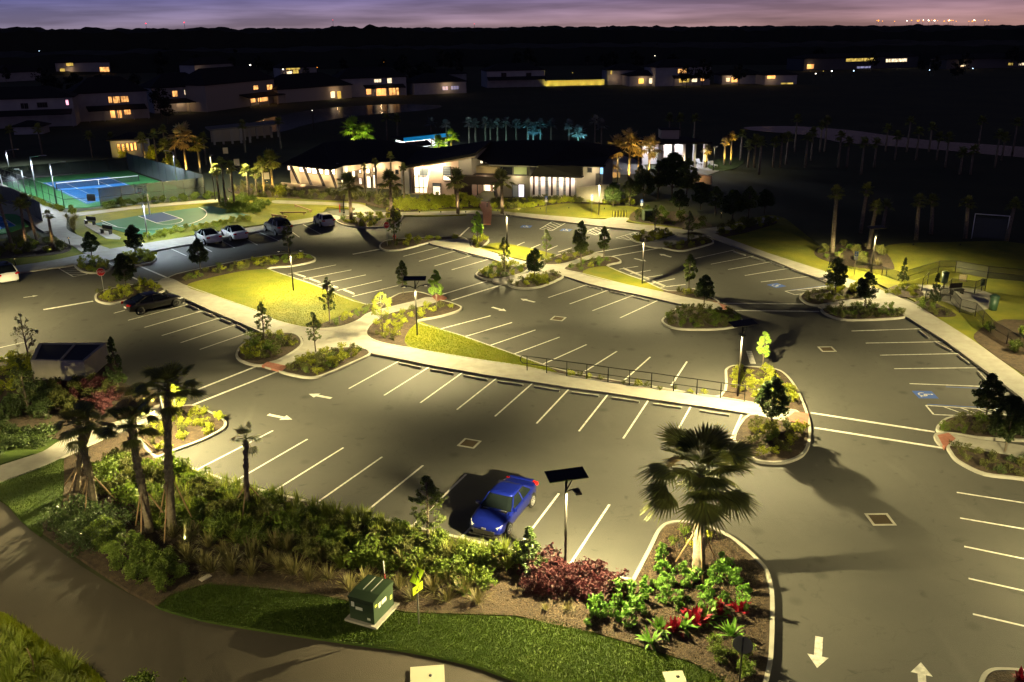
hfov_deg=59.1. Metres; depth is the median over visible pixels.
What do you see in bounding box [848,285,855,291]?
lime shrub
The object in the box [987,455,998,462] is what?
olive shrub
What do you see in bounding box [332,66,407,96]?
house
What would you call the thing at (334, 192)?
hedge plant
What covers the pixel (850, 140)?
palm tree
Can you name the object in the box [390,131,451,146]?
pavilion
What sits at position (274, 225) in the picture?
parked car
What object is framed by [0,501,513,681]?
road
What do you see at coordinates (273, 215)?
timber beam
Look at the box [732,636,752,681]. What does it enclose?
round sign
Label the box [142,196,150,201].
tall shrub
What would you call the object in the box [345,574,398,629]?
transformer box
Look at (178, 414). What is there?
lime shrub
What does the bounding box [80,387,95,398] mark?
tall shrub
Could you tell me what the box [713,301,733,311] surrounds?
brick paving
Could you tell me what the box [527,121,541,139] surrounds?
palm tree
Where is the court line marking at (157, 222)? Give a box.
[101,207,206,228]
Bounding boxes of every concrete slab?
[410,665,444,681]
[662,670,686,681]
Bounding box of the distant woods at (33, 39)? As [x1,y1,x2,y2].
[0,24,1023,52]
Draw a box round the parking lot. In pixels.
[0,210,1023,681]
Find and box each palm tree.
[0,194,12,245]
[4,124,15,157]
[12,196,30,241]
[15,193,38,239]
[31,123,43,154]
[42,209,55,249]
[82,130,95,157]
[107,131,115,138]
[134,132,149,157]
[147,129,157,161]
[157,124,167,135]
[157,135,170,163]
[163,122,200,169]
[169,136,176,162]
[188,136,207,172]
[198,131,209,164]
[208,163,220,201]
[213,156,228,204]
[225,160,236,201]
[237,119,247,152]
[239,163,252,194]
[249,167,260,196]
[254,156,270,191]
[257,148,280,188]
[274,116,284,148]
[336,171,363,218]
[339,116,362,139]
[351,120,374,139]
[360,163,367,192]
[371,158,378,194]
[374,168,403,216]
[381,113,391,139]
[387,151,394,194]
[392,113,400,135]
[398,162,407,197]
[424,117,436,145]
[431,134,447,147]
[440,120,449,132]
[443,128,459,145]
[445,167,468,213]
[464,116,473,142]
[470,118,478,141]
[481,117,489,140]
[486,118,493,139]
[490,167,515,213]
[491,118,500,140]
[501,117,511,140]
[510,119,521,139]
[523,118,529,139]
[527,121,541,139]
[537,118,547,139]
[546,117,556,139]
[564,118,573,139]
[569,125,586,140]
[588,115,601,142]
[596,118,608,143]
[608,133,628,171]
[608,155,620,170]
[616,128,641,179]
[633,147,643,170]
[638,133,662,170]
[664,112,673,126]
[675,112,684,135]
[690,113,700,145]
[700,144,710,167]
[720,135,729,164]
[728,130,736,164]
[736,129,746,159]
[743,138,754,167]
[751,133,759,167]
[756,135,766,174]
[769,135,779,167]
[778,132,789,167]
[784,131,793,164]
[790,113,803,151]
[801,131,813,167]
[809,126,817,160]
[816,119,826,151]
[823,115,831,151]
[828,184,844,252]
[834,130,848,167]
[842,136,855,167]
[857,136,871,174]
[858,182,873,232]
[866,199,885,248]
[871,137,883,167]
[879,198,894,225]
[883,123,894,151]
[891,129,903,160]
[904,116,916,151]
[910,193,926,239]
[914,126,923,160]
[923,193,939,234]
[927,121,936,151]
[935,132,944,160]
[943,131,955,167]
[956,146,970,174]
[958,195,977,238]
[968,144,980,174]
[976,116,988,151]
[993,128,1004,167]
[1000,131,1010,160]
[1004,196,1023,241]
[1009,117,1023,151]
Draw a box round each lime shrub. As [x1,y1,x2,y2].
[0,352,16,364]
[0,363,18,375]
[0,375,22,390]
[6,349,23,358]
[11,358,31,371]
[17,240,23,247]
[19,353,32,366]
[42,244,51,250]
[101,261,107,267]
[103,289,109,296]
[107,294,115,301]
[123,289,132,295]
[137,248,144,254]
[138,252,147,257]
[138,276,146,285]
[146,421,163,435]
[147,280,155,287]
[153,440,173,449]
[172,411,183,421]
[175,416,191,426]
[175,429,188,439]
[187,405,206,416]
[192,416,210,426]
[202,422,214,434]
[212,410,225,419]
[239,346,249,353]
[250,344,261,350]
[251,350,261,357]
[288,340,298,345]
[293,354,304,362]
[299,354,308,361]
[305,351,314,359]
[307,358,315,365]
[312,367,323,373]
[317,346,331,354]
[332,355,341,365]
[337,342,345,350]
[337,350,349,360]
[342,310,352,316]
[352,347,359,355]
[356,211,363,217]
[390,327,399,335]
[392,321,402,329]
[404,233,411,240]
[417,307,426,313]
[423,301,431,309]
[503,260,513,266]
[524,274,533,280]
[532,273,542,280]
[537,276,548,283]
[633,379,642,385]
[648,231,656,236]
[683,287,691,294]
[707,530,712,542]
[730,369,746,378]
[731,378,743,386]
[733,364,744,371]
[735,382,747,392]
[745,375,757,382]
[746,380,756,388]
[750,390,758,396]
[750,426,757,432]
[755,423,770,433]
[756,445,768,455]
[757,378,768,384]
[759,362,773,372]
[763,369,776,375]
[764,372,779,380]
[766,419,780,434]
[767,445,780,453]
[783,382,797,391]
[786,388,798,395]
[786,434,798,444]
[788,391,798,401]
[789,419,809,433]
[824,292,833,298]
[825,283,832,289]
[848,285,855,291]
[849,281,858,287]
[884,288,895,293]
[908,284,919,290]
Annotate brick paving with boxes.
[262,362,286,371]
[432,294,446,300]
[479,202,491,224]
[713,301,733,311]
[787,411,808,424]
[938,433,955,449]
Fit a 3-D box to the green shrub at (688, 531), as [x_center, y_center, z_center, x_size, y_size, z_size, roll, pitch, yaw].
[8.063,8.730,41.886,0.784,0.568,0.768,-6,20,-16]
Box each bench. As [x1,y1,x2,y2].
[84,216,95,224]
[100,225,112,234]
[949,283,964,294]
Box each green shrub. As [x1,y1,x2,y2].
[92,455,116,474]
[93,462,123,489]
[111,479,137,502]
[120,489,140,506]
[149,451,185,474]
[151,497,189,529]
[173,467,194,482]
[176,513,201,532]
[178,462,198,478]
[180,466,214,484]
[205,469,219,478]
[205,473,218,485]
[210,486,237,504]
[215,472,237,485]
[217,481,232,496]
[218,201,234,208]
[221,483,235,500]
[223,474,249,489]
[225,209,236,212]
[231,482,256,499]
[233,206,249,213]
[238,200,248,207]
[239,191,251,198]
[240,480,267,498]
[244,329,253,335]
[247,339,259,346]
[248,518,273,530]
[252,336,262,343]
[260,481,280,498]
[262,507,287,531]
[266,485,298,502]
[266,491,284,509]
[269,343,280,351]
[273,509,303,535]
[281,501,296,511]
[287,489,307,504]
[303,494,330,509]
[306,499,342,517]
[313,525,338,547]
[315,499,337,516]
[323,360,336,367]
[323,498,355,518]
[326,351,336,360]
[336,503,355,518]
[340,542,383,569]
[342,508,358,523]
[349,504,371,519]
[350,511,367,530]
[352,503,378,523]
[356,533,381,563]
[363,518,394,535]
[365,510,390,524]
[370,511,394,530]
[379,520,398,530]
[384,525,416,538]
[394,549,424,570]
[403,521,424,537]
[420,525,447,539]
[423,530,453,548]
[442,533,466,551]
[442,551,495,596]
[453,535,477,547]
[470,547,502,572]
[471,534,500,557]
[491,535,514,554]
[498,549,514,571]
[664,311,672,318]
[668,535,679,545]
[678,523,692,535]
[709,319,718,326]
[713,315,721,321]
[763,434,772,441]
[766,428,778,437]
[782,422,793,429]
[829,307,838,314]
[884,301,894,307]
[938,420,950,430]
[956,426,967,433]
[974,411,987,421]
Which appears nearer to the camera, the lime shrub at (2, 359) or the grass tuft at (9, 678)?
the grass tuft at (9, 678)
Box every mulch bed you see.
[0,237,70,258]
[0,350,163,440]
[43,431,769,681]
[76,261,109,271]
[97,284,163,302]
[132,254,154,263]
[137,406,223,454]
[170,253,431,327]
[227,185,394,207]
[238,333,300,363]
[282,347,368,375]
[337,215,401,226]
[367,300,807,460]
[381,237,464,249]
[388,198,479,211]
[472,236,487,247]
[477,263,526,278]
[494,199,635,208]
[510,273,561,287]
[540,251,592,263]
[565,257,717,302]
[629,210,711,230]
[633,232,674,241]
[664,306,740,327]
[665,237,711,249]
[715,221,776,236]
[801,287,861,304]
[814,244,894,269]
[823,306,903,318]
[887,284,923,298]
[914,300,955,316]
[939,415,1022,437]
[950,445,1023,476]
[974,319,1023,373]
[985,670,1023,681]
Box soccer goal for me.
[971,213,1009,238]
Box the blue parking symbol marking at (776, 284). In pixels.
[768,283,784,287]
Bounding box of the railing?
[520,355,746,401]
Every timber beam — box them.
[271,214,287,217]
[280,212,306,214]
[294,204,311,211]
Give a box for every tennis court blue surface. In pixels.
[0,216,14,228]
[44,176,128,203]
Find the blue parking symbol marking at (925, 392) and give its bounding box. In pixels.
[912,391,938,398]
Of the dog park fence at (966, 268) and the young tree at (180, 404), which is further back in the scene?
the dog park fence at (966, 268)
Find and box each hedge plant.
[68,208,76,213]
[198,223,205,229]
[213,222,221,226]
[221,219,228,225]
[257,191,266,196]
[278,191,287,196]
[290,190,298,196]
[318,193,328,198]
[329,189,339,195]
[382,199,389,206]
[392,194,401,200]
[393,196,403,205]
[400,204,410,210]
[407,202,414,209]
[417,204,427,210]
[425,200,433,209]
[430,191,438,196]
[430,203,440,208]
[440,203,449,207]
[459,192,467,199]
[470,200,478,206]
[489,199,499,205]
[506,201,517,207]
[529,201,537,206]
[536,199,543,205]
[552,195,562,201]
[575,196,583,202]
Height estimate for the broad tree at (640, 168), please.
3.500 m
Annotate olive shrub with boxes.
[176,422,187,431]
[259,352,269,358]
[270,346,282,354]
[285,363,297,370]
[301,362,310,368]
[307,353,317,359]
[314,360,325,365]
[435,301,445,307]
[667,317,676,324]
[680,303,688,309]
[683,308,692,314]
[745,435,757,443]
[748,418,761,426]
[754,414,763,420]
[755,371,763,376]
[773,438,785,448]
[779,416,790,423]
[781,442,791,451]
[784,430,794,436]
[805,291,813,298]
[837,305,845,312]
[893,308,901,315]
[931,307,938,314]
[945,309,952,315]
[947,420,959,430]
[949,440,962,448]
[950,414,964,422]
[954,411,968,419]
[957,446,965,454]
[960,421,970,426]
[961,453,972,461]
[964,443,971,451]
[968,410,981,417]
[971,425,984,433]
[973,447,985,453]
[974,420,984,426]
[979,458,992,469]
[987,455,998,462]
[988,449,998,457]
[1002,462,1013,468]
[1007,468,1023,476]
[1014,457,1023,466]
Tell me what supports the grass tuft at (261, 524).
on the mulch bed at (144, 590)
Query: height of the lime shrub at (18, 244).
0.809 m
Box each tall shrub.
[0,403,10,420]
[0,419,11,432]
[1,392,18,407]
[2,399,25,417]
[4,423,19,433]
[8,433,27,447]
[12,397,28,408]
[13,234,22,243]
[20,377,47,395]
[20,424,36,437]
[21,241,32,251]
[24,400,51,419]
[26,388,43,402]
[32,397,53,412]
[35,387,60,405]
[42,236,50,244]
[44,376,63,386]
[47,388,69,409]
[51,384,61,397]
[56,240,67,250]
[60,404,74,411]
[62,394,77,408]
[67,380,81,394]
[68,374,84,383]
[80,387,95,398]
[82,372,97,386]
[83,521,103,537]
[91,534,106,549]
[94,386,107,396]
[94,527,115,543]
[95,513,112,524]
[96,457,119,477]
[96,479,112,495]
[98,541,127,560]
[101,378,115,389]
[102,202,110,208]
[102,447,125,458]
[104,474,133,499]
[104,539,115,546]
[108,200,117,207]
[108,450,130,466]
[108,519,125,536]
[108,552,127,570]
[112,533,125,545]
[115,456,132,471]
[116,197,122,203]
[119,200,127,206]
[119,466,146,481]
[121,533,144,550]
[121,562,143,584]
[122,667,159,681]
[124,529,145,543]
[124,545,147,565]
[127,554,143,568]
[134,496,153,511]
[137,560,153,578]
[140,457,153,464]
[140,539,153,556]
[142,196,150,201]
[142,463,157,482]
[143,543,166,560]
[143,559,170,582]
[144,550,162,567]
[145,480,160,492]
[147,483,162,499]
[149,497,164,517]
[150,196,158,203]
[152,463,174,485]
[152,571,172,592]
[153,488,176,503]
[153,545,177,565]
[153,555,179,574]
[167,562,189,584]
[169,196,177,202]
[174,456,192,472]
[174,485,187,496]
[175,490,188,501]
[175,498,189,515]
[181,195,187,201]
[182,507,200,521]
[185,483,209,497]
[186,476,206,492]
[190,193,197,199]
[190,495,210,519]
[196,517,211,531]
[199,494,213,506]
[202,503,217,515]
[203,517,229,542]
[205,480,223,487]
[205,483,224,500]
[206,499,231,518]
[210,508,224,523]
[220,511,241,530]
[221,496,244,514]
[229,522,247,540]
[232,200,239,207]
[232,526,250,546]
[237,498,258,517]
[237,515,257,528]
[239,490,264,503]
[244,505,269,521]
[247,525,271,552]
[249,205,256,213]
[255,498,271,507]
[258,201,265,207]
[262,488,282,505]
[264,502,285,520]
[267,524,284,537]
[277,532,298,549]
[284,521,302,535]
[286,501,307,516]
[288,505,306,521]
[292,536,323,561]
[293,531,314,546]
[298,518,321,536]
[300,505,318,517]
[309,514,328,526]
[314,536,335,557]
[320,519,334,538]
[324,541,349,566]
[326,525,353,545]
[328,513,347,528]
[344,518,365,545]
[352,532,364,547]
[359,526,383,549]
[360,518,381,532]
[366,548,387,569]
[380,552,405,577]
[381,528,394,546]
[383,534,406,553]
[391,517,410,531]
[397,538,416,560]
[399,532,415,548]
[405,527,424,551]
[409,546,431,568]
[415,536,434,555]
[421,553,438,574]
[422,535,448,556]
[426,555,455,578]
[432,526,450,543]
[432,547,460,565]
[446,561,466,581]
[455,539,484,568]
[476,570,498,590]
[486,539,502,554]
[509,539,531,555]
[511,548,532,572]
[657,216,666,223]
[677,215,685,221]
[693,223,701,228]
[697,215,707,221]
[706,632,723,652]
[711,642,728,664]
[716,228,725,235]
[717,222,726,228]
[726,219,735,226]
[729,636,756,656]
[734,225,743,232]
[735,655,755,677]
[818,243,830,252]
[840,239,847,245]
[850,243,862,252]
[853,251,865,259]
[856,255,870,264]
[877,244,887,254]
[983,321,994,330]
[1007,339,1023,351]
[1018,325,1023,336]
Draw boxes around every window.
[37,102,47,107]
[99,67,109,71]
[110,111,115,117]
[112,96,119,102]
[117,110,122,117]
[120,96,128,101]
[124,110,130,114]
[172,91,177,96]
[257,97,267,101]
[266,84,272,89]
[330,91,334,97]
[337,91,341,98]
[366,89,370,94]
[366,176,371,187]
[372,174,374,187]
[375,88,386,95]
[389,88,398,94]
[432,186,440,194]
[443,166,450,174]
[443,175,450,180]
[451,86,458,89]
[500,166,512,174]
[512,185,518,196]
[513,167,527,174]
[518,184,524,196]
[538,177,540,194]
[545,177,547,194]
[556,177,558,194]
[564,178,565,194]
[587,167,591,172]
[638,78,643,83]
[807,64,813,68]
[846,58,874,61]
[886,58,906,61]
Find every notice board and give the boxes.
[223,147,227,156]
[234,159,239,169]
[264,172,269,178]
[958,274,966,281]
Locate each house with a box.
[0,64,40,81]
[0,86,80,128]
[11,120,50,134]
[55,56,110,71]
[66,76,149,121]
[106,132,150,157]
[139,72,195,112]
[179,56,233,73]
[181,65,286,111]
[272,60,316,76]
[272,72,352,102]
[281,139,626,202]
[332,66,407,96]
[406,73,467,94]
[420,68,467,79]
[480,63,546,87]
[601,63,643,84]
[621,70,652,85]
[643,59,712,85]
[714,69,758,83]
[755,70,798,84]
[786,52,918,70]
[929,53,1023,68]
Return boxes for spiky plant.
[635,625,664,649]
[648,615,671,641]
[669,612,701,637]
[692,603,719,625]
[716,616,747,636]
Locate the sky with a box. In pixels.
[0,0,1023,29]
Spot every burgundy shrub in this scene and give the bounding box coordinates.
[57,379,67,389]
[67,387,81,397]
[79,378,98,394]
[85,390,109,406]
[93,374,112,386]
[95,397,113,414]
[105,386,123,400]
[516,562,534,581]
[518,560,549,577]
[518,570,542,595]
[519,552,544,571]
[523,568,556,596]
[532,562,553,581]
[537,542,563,566]
[539,578,564,601]
[540,559,552,570]
[544,552,566,569]
[545,565,564,578]
[550,573,582,592]
[554,558,576,571]
[554,564,578,577]
[559,576,588,598]
[565,559,585,575]
[565,577,596,600]
[572,559,601,589]
[576,556,607,578]
[583,577,602,598]
[586,573,616,602]
[596,567,612,579]
[598,568,629,587]
[602,576,629,600]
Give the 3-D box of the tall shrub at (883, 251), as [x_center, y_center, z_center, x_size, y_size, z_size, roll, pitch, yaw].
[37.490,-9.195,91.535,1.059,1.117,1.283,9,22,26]
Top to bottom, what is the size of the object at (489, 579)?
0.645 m
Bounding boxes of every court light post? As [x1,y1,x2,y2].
[29,155,45,195]
[49,161,65,202]
[142,200,156,238]
[164,150,176,180]
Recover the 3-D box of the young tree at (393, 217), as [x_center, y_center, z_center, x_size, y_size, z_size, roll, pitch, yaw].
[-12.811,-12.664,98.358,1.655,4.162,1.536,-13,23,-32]
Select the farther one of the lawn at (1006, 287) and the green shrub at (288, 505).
the lawn at (1006, 287)
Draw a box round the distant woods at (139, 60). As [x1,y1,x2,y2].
[0,39,1023,75]
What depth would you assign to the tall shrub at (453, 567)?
38.66 m
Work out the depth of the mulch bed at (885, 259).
91.01 m
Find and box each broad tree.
[603,182,622,205]
[622,177,638,204]
[632,169,655,201]
[634,164,644,177]
[647,160,670,198]
[656,152,692,198]
[669,188,689,210]
[676,157,701,196]
[691,182,710,209]
[708,186,723,216]
[720,189,747,218]
[742,186,758,218]
[756,189,775,212]
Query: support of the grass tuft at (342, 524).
on the mulch bed at (144, 590)
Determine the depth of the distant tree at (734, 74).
342.12 m
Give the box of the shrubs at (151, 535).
[65,462,517,610]
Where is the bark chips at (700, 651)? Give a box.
[512,525,767,681]
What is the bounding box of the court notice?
[86,194,95,200]
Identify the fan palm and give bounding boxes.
[51,397,116,510]
[64,406,114,499]
[96,395,166,534]
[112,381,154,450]
[129,361,208,543]
[230,420,261,515]
[633,422,761,581]
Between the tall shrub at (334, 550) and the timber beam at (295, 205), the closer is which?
the tall shrub at (334, 550)
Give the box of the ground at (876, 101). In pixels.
[0,65,1023,597]
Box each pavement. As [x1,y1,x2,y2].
[0,183,65,212]
[0,202,48,232]
[0,403,176,482]
[15,215,340,273]
[41,210,110,253]
[61,198,231,217]
[84,222,120,239]
[158,278,794,421]
[272,200,482,217]
[429,238,721,308]
[492,211,515,215]
[511,212,712,235]
[582,156,645,174]
[644,232,704,248]
[665,163,718,185]
[693,217,778,232]
[706,233,1023,400]
[818,297,888,308]
[907,284,991,312]
[934,432,1023,457]
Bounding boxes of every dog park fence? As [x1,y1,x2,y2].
[903,261,1023,277]
[921,272,928,290]
[924,288,1023,346]
[940,278,986,293]
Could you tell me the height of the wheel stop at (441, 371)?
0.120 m
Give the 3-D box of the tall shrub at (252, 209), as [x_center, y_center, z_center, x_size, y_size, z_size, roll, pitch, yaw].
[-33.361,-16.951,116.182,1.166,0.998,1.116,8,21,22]
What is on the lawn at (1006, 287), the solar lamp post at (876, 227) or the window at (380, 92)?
the solar lamp post at (876, 227)
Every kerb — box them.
[73,256,112,273]
[95,283,165,304]
[129,250,156,265]
[137,404,226,457]
[153,456,630,579]
[167,253,432,328]
[235,332,302,366]
[279,346,370,378]
[335,212,402,227]
[365,300,810,464]
[379,236,466,250]
[471,236,488,247]
[475,263,528,280]
[507,272,563,289]
[539,252,594,264]
[563,256,719,302]
[631,231,676,243]
[632,520,774,681]
[661,236,713,251]
[661,305,742,330]
[799,287,861,306]
[820,305,907,320]
[936,413,1023,441]
[946,444,1023,480]
[979,667,1023,681]
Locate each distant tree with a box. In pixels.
[1,67,10,83]
[30,67,47,84]
[63,73,82,88]
[148,86,171,117]
[158,101,174,122]
[262,59,274,73]
[302,67,309,72]
[379,58,385,66]
[678,64,692,87]
[691,58,713,84]
[731,63,747,82]
[866,53,879,70]
[916,60,925,69]
[930,56,941,73]
[949,59,968,81]
[959,52,973,68]
[1005,45,1023,67]
[1014,53,1023,65]
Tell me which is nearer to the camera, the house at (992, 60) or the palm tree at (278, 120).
the palm tree at (278, 120)
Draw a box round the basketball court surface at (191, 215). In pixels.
[96,206,247,235]
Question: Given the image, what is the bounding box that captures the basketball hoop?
[134,185,150,214]
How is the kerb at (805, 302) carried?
on the parking lot
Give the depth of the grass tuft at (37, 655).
33.90 m
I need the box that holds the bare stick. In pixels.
[26,648,34,672]
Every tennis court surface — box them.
[0,214,27,233]
[3,170,159,208]
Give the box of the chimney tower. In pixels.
[658,127,679,159]
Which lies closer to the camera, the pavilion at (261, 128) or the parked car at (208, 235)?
the parked car at (208, 235)
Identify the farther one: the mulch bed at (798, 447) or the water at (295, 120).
the water at (295, 120)
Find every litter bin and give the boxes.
[941,270,949,287]
[980,278,985,290]
[989,294,999,310]
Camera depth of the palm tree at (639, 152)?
138.12 m
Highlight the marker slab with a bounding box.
[199,574,211,581]
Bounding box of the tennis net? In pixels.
[55,174,139,188]
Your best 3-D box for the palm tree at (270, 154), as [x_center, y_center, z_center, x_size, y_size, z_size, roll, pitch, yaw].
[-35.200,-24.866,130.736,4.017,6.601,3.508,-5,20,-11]
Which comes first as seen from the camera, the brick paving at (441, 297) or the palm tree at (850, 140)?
the brick paving at (441, 297)
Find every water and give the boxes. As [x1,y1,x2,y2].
[257,104,442,131]
[744,126,1023,157]
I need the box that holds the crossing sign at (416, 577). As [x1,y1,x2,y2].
[410,566,423,623]
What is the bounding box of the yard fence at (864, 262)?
[829,255,902,279]
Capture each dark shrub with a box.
[0,432,26,449]
[0,435,18,454]
[26,433,48,448]
[30,422,57,440]
[33,504,74,531]
[45,513,79,536]
[46,493,87,525]
[54,521,86,541]
[54,525,86,547]
[55,513,102,542]
[60,514,92,529]
[67,535,108,557]
[68,494,99,512]
[73,500,101,517]
[75,524,104,543]
[76,504,107,524]
[76,520,125,551]
[81,497,121,515]
[89,505,134,521]
[102,519,121,534]
[103,510,142,530]
[540,603,549,610]
[560,600,577,611]
[869,258,881,264]
[991,463,1006,473]
[1004,454,1016,463]
[1012,666,1023,681]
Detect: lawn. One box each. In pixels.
[0,237,83,265]
[0,427,58,464]
[0,458,63,535]
[0,611,104,681]
[70,202,326,248]
[155,584,727,681]
[187,269,364,326]
[234,185,365,208]
[386,207,481,216]
[405,322,556,371]
[480,243,551,262]
[492,208,530,212]
[526,203,682,228]
[583,266,663,291]
[708,157,743,170]
[724,215,883,290]
[844,241,1023,321]
[937,307,1023,375]
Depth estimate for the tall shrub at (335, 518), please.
42.41 m
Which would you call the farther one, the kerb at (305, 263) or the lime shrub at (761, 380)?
the kerb at (305, 263)
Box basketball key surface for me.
[140,212,178,222]
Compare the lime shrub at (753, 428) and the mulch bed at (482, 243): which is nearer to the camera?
the lime shrub at (753, 428)
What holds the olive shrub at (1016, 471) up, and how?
on the mulch bed at (973, 461)
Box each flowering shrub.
[583,597,598,625]
[588,591,609,618]
[602,599,620,617]
[608,576,633,593]
[611,592,626,609]
[615,604,637,627]
[621,578,638,602]
[625,593,648,614]
[636,587,650,604]
[639,574,654,592]
[652,559,671,576]
[654,547,668,566]
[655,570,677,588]
[655,583,672,604]
[659,542,667,553]
[670,594,685,611]
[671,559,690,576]
[674,588,690,601]
[680,573,699,589]
[688,565,703,582]
[697,588,712,604]
[698,600,707,616]
[700,579,715,595]
[706,599,730,616]
[707,558,724,583]
[714,551,735,573]
[715,589,732,603]
[725,566,743,585]
[735,582,752,594]
[736,591,750,610]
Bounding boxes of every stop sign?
[96,268,104,290]
[383,222,388,245]
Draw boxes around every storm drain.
[457,438,480,448]
[550,316,566,320]
[818,346,836,351]
[864,513,895,525]
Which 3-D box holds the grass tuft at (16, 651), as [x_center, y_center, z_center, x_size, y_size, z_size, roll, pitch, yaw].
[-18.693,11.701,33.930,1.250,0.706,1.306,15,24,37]
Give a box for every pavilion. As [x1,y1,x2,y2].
[205,123,252,144]
[245,120,278,138]
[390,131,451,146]
[405,140,430,145]
[636,136,711,167]
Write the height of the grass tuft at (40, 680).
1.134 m
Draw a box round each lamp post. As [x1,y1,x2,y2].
[158,384,171,428]
[210,155,215,199]
[276,249,303,290]
[401,276,428,334]
[506,213,509,251]
[544,466,588,560]
[598,182,601,214]
[640,238,643,282]
[728,319,758,395]
[866,225,886,271]
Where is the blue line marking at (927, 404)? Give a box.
[794,285,997,408]
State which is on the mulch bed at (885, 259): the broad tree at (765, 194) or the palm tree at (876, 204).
the palm tree at (876, 204)
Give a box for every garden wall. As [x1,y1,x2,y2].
[545,79,604,85]
[613,172,619,177]
[694,174,711,184]
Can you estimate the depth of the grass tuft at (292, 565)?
39.18 m
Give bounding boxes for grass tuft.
[0,618,14,637]
[0,624,22,645]
[0,634,19,656]
[0,640,36,671]
[0,660,33,681]
[1,642,28,662]
[1,653,34,680]
[2,628,33,649]
[21,661,53,676]
[23,643,52,667]
[26,669,61,681]
[37,667,62,681]
[42,648,75,671]
[46,675,76,681]
[48,647,90,679]
[51,668,78,681]
[69,673,92,681]
[133,460,159,479]
[156,518,187,539]
[162,476,185,493]
[167,520,200,543]
[171,538,199,563]
[171,540,196,554]
[175,491,194,506]
[177,482,199,497]
[177,495,207,521]
[182,547,225,568]
[183,519,204,536]
[194,553,224,577]
[195,528,219,547]
[197,520,227,538]
[199,506,216,520]
[208,538,236,556]
[211,544,252,563]
[215,552,243,577]
[217,485,240,500]
[217,525,247,546]
[220,488,243,508]
[228,507,257,529]
[234,531,263,563]
[236,556,261,582]
[241,519,272,532]
[247,537,259,548]
[249,494,266,505]
[249,506,279,526]
[255,546,280,562]
[257,551,299,572]
[258,526,292,549]
[270,529,300,556]
[270,549,312,580]
[278,500,314,522]
[294,559,324,584]
[299,529,329,547]
[302,542,338,562]
[309,515,337,538]
[311,558,343,582]
[325,552,353,568]
[328,518,353,532]
[336,571,362,591]
[339,526,364,550]
[350,552,368,569]
[352,563,381,583]
[374,552,395,572]
[375,538,396,556]
[381,522,413,543]
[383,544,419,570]
[391,573,408,590]
[400,580,426,602]
[406,558,430,579]
[410,544,433,568]
[418,571,451,595]
[426,540,457,564]
[429,582,457,604]
[438,564,458,585]
[443,574,482,594]
[457,546,487,571]
[458,562,484,584]
[465,585,492,608]
[485,561,502,570]
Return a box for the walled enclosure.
[30,343,107,380]
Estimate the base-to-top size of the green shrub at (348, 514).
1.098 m
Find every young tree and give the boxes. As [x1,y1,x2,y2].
[9,358,40,415]
[10,313,38,358]
[80,232,99,255]
[103,337,126,385]
[112,253,136,285]
[123,224,144,251]
[161,385,186,424]
[187,239,208,270]
[254,301,271,339]
[281,221,293,255]
[306,312,321,351]
[319,277,335,322]
[371,292,391,331]
[387,206,401,241]
[395,260,407,295]
[408,475,447,538]
[428,269,443,307]
[471,211,483,242]
[498,237,510,266]
[525,248,545,275]
[541,229,551,254]
[572,220,589,264]
[597,226,610,259]
[650,205,660,224]
[683,253,697,292]
[684,210,693,237]
[694,274,715,305]
[753,375,791,425]
[756,331,771,366]
[823,258,848,293]
[856,271,880,305]
[897,257,909,280]
[927,273,941,301]
[971,373,1007,419]
[987,394,1023,451]
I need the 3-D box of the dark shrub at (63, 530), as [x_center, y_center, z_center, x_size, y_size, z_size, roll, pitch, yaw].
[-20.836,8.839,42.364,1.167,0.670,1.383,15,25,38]
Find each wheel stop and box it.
[399,362,420,368]
[430,369,453,374]
[463,374,486,380]
[497,380,522,385]
[534,386,559,391]
[571,391,598,396]
[609,291,625,295]
[611,397,639,402]
[632,296,649,301]
[653,403,681,408]
[699,410,728,416]
[918,330,929,338]
[935,342,952,351]
[958,355,970,364]
[977,371,986,379]
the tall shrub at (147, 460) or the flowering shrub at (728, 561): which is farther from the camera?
the tall shrub at (147, 460)
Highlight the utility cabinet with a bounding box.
[641,209,654,220]
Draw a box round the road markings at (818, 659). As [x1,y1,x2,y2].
[0,221,1023,681]
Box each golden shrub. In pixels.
[117,146,128,157]
[145,144,159,158]
[162,152,180,167]
[274,185,286,195]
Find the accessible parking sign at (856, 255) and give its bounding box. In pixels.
[854,251,858,273]
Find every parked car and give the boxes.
[0,261,19,282]
[121,290,184,314]
[194,228,221,244]
[220,224,247,241]
[264,217,292,235]
[313,212,335,226]
[469,475,537,539]
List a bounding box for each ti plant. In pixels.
[661,615,684,638]
[679,605,711,625]
[706,598,732,618]
[727,597,750,614]
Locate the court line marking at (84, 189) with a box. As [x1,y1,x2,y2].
[46,177,126,202]
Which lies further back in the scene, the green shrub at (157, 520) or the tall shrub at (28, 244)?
the tall shrub at (28, 244)
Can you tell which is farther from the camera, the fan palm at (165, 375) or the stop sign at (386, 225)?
the stop sign at (386, 225)
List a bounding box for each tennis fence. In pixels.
[0,158,127,180]
[0,185,42,220]
[1,168,63,204]
[61,188,100,208]
[98,177,204,206]
[126,153,204,190]
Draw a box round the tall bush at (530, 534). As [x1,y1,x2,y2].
[513,526,547,573]
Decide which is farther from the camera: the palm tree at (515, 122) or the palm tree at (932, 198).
the palm tree at (515, 122)

